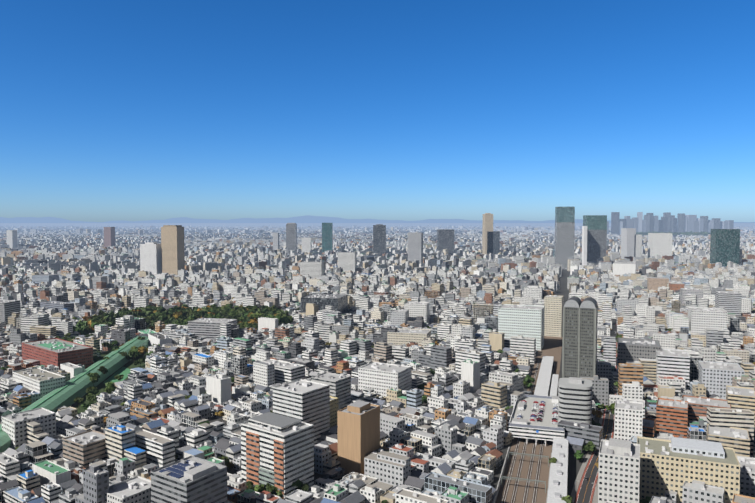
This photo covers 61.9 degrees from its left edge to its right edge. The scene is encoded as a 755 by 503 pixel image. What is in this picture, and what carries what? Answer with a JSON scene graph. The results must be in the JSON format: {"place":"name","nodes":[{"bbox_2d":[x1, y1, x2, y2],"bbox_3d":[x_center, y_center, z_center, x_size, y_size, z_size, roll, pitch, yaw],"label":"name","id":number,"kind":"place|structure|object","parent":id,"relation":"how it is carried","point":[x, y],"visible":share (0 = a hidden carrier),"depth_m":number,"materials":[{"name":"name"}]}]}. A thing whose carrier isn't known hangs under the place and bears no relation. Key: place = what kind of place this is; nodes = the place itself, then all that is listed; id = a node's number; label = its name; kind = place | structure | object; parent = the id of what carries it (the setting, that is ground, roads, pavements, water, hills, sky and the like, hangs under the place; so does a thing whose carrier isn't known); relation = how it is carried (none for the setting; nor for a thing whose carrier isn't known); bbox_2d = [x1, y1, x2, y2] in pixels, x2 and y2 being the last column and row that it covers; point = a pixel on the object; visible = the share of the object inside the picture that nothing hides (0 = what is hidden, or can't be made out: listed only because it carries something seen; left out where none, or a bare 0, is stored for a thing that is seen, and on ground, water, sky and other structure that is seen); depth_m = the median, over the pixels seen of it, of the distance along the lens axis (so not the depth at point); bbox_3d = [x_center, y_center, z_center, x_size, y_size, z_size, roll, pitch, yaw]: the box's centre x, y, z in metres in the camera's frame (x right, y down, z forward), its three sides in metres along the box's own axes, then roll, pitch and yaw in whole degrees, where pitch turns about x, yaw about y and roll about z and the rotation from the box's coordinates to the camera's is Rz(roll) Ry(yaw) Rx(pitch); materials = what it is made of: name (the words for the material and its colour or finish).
{"place":"outdoors","nodes":[
{"label":"outdoors","id":0,"kind":"place"},
{"bbox_2d":[92,314,283,332],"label":"park ground","id":1,"kind":"structure","parent":0,"point":[153,329],"depth_m":1057.94,"materials":[{"name":"green plant"}]},
{"bbox_2d":[73,303,292,335],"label":"park trees","id":2,"kind":"object","parent":1,"relation":"on","point":[248,316],"depth_m":1050.56,"materials":[{"name":"green plant"}]},
{"bbox_2d":[0,223,754,495],"bbox_3d":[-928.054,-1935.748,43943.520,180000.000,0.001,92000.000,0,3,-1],"label":"ground","id":3,"kind":"structure","parent":0,"point":[574,465],"depth_m":26001.87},
{"bbox_2d":[0,336,148,452],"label":"long green building","id":4,"kind":"structure","parent":3,"relation":"on","point":[68,395],"depth_m":628.03,"materials":[{"name":"green metal"}]},
{"bbox_2d":[74,350,147,413],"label":"ground strip","id":5,"kind":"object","parent":3,"relation":"on","point":[101,386],"depth_m":701.22,"materials":[{"name":"green plant"}]},
{"bbox_2d":[45,310,159,409],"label":"trees","id":6,"kind":"object","parent":5,"relation":"on","point":[136,352],"depth_m":745.76,"materials":[{"name":"green plant"}]},
{"bbox_2d":[103,367,129,383],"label":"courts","id":7,"kind":"object","parent":5,"relation":"on","point":[125,371],"visible":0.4,"depth_m":712.58,"materials":[{"name":"green"}]},
{"bbox_2d":[0,207,754,502],"bbox_3d":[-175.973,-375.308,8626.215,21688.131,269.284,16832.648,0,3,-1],"label":"city","id":8,"kind":"object","parent":3,"relation":"on","point":[348,401],"visible":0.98,"depth_m":700.16},
{"bbox_2d":[517,400,557,423],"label":"parked cars","id":9,"kind":"object","parent":8,"relation":"on","point":[541,413],"visible":0.94,"depth_m":521.52,"materials":[{"name":"white paint"}]},
{"bbox_2d":[564,300,594,308],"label":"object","id":10,"kind":"object","parent":8,"relation":"on","point":[575,304],"visible":0.77,"depth_m":614.28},
{"bbox_2d":[566,296,596,308],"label":"tower vaults","id":11,"kind":"object","parent":8,"relation":"on","point":[579,302],"visible":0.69,"depth_m":625.50,"materials":[{"name":"grey metal"}]},
{"bbox_2d":[1,272,754,502],"bbox_3d":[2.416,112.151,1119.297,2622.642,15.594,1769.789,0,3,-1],"label":"city trees","id":12,"kind":"object","parent":3,"relation":"on","point":[589,446],"depth_m":467.29,"materials":[{"name":"green plant"}]},
{"bbox_2d":[496,336,562,502],"bbox_3d":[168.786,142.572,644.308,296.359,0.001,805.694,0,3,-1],"label":"rail ballast","id":13,"kind":"structure","parent":3,"relation":"on","point":[552,346],"depth_m":454.46,"materials":[{"name":"gravel"}]},
{"bbox_2d":[492,447,551,502],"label":"rail walls","id":14,"kind":"structure","parent":13,"relation":"on","point":[499,481],"depth_m":414.05,"materials":[{"name":"grey concrete"}]},
{"bbox_2d":[501,452,548,492],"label":"catenary gantries","id":15,"kind":"object","parent":13,"relation":"on","point":[522,478],"visible":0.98,"depth_m":409.91,"materials":[{"name":"silver metal"}]},
{"bbox_2d":[501,361,554,502],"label":"sleepers","id":16,"kind":"object","parent":13,"relation":"on","point":[530,465],"visible":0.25,"depth_m":439.63,"materials":[{"name":"brown"}]},
{"bbox_2d":[502,361,554,502],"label":"rails","id":17,"kind":"object","parent":16,"relation":"on","point":[522,462],"visible":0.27,"depth_m":439.17,"materials":[{"name":"silver metal"}]},
{"bbox_2d":[534,356,567,502],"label":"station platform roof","id":18,"kind":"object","parent":13,"relation":"on","point":[557,487],"visible":0.79,"depth_m":447.76,"materials":[{"name":"white metal"}]},
{"bbox_3d":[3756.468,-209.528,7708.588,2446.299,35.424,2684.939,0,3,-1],"label":"tree trunks","id":19,"kind":"object","parent":3,"relation":"on","visible":0},
{"bbox_2d":[636,231,710,235],"bbox_3d":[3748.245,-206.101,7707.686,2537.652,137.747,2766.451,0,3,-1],"label":"buildings","id":20,"kind":"structure","parent":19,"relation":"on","point":[690,233],"depth_m":6452.32,"materials":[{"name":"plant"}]},
{"bbox_2d":[0,215,754,222],"bbox_3d":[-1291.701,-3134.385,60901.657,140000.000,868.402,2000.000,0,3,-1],"label":"mountains","id":21,"kind":"structure","parent":0,"point":[310,219],"depth_m":60843.42,"materials":[{"name":"blue"}]},
{"bbox_2d":[0,0,754,221],"label":"sky","id":22,"kind":"structure","parent":0,"point":[111,110],"materials":[{"name":"blue"}]},
{"bbox_2d":[558,378,591,424],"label":"banded block","id":23,"kind":"structure","parent":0,"point":[586,384],"depth_m":499.19,"materials":[{"name":"white concrete"}]},
{"bbox_2d":[571,318,611,502],"bbox_3d":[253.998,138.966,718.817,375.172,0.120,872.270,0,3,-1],"label":"pavement","id":24,"kind":"structure","parent":0,"point":[580,474],"depth_m":436.06,"materials":[{"name":"grey concrete"}]},
{"bbox_2d":[574,317,617,502],"bbox_3d":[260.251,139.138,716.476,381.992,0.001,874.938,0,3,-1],"label":"road","id":25,"kind":"structure","parent":0,"point":[590,474],"depth_m":448.01,"materials":[{"name":"grey asphalt"}]},
{"bbox_2d":[574,405,605,502],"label":"red lane","id":26,"kind":"structure","parent":25,"relation":"on","point":[576,498],"depth_m":436.36,"materials":[{"name":"red asphalt"}]},
{"bbox_2d":[590,342,616,502],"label":"red lane","id":27,"kind":"structure","parent":25,"relation":"on","point":[591,498],"depth_m":429.49,"materials":[{"name":"brown"}]},
{"bbox_2d":[592,344,617,502],"bbox_3d":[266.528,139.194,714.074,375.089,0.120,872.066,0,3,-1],"label":"pavement","id":28,"kind":"structure","parent":0,"point":[595,498],"depth_m":399.35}
]}

